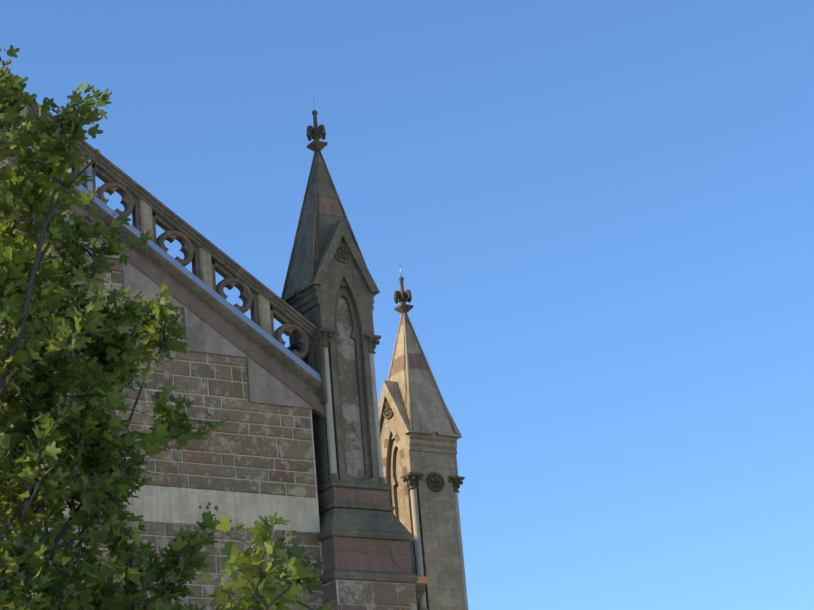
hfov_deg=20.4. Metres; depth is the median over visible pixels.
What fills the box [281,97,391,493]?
pinnacle
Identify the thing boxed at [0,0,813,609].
sky
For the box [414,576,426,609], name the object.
transept wall
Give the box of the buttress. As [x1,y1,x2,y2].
[318,487,418,609]
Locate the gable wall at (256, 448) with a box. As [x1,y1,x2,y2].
[3,211,323,609]
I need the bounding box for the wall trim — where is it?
[0,161,319,532]
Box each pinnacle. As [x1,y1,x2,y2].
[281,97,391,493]
[378,268,467,609]
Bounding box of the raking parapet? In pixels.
[0,91,325,417]
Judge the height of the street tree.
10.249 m
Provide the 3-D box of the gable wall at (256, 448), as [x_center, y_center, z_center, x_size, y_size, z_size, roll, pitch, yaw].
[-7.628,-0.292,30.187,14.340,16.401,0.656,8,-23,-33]
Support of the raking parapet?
attached to the gable wall at (256, 448)
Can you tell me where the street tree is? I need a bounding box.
[0,45,330,609]
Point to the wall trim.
(164, 504)
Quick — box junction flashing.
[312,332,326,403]
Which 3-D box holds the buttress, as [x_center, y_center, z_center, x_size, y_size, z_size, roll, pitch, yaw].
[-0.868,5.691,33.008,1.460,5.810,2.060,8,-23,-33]
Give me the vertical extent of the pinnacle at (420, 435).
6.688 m

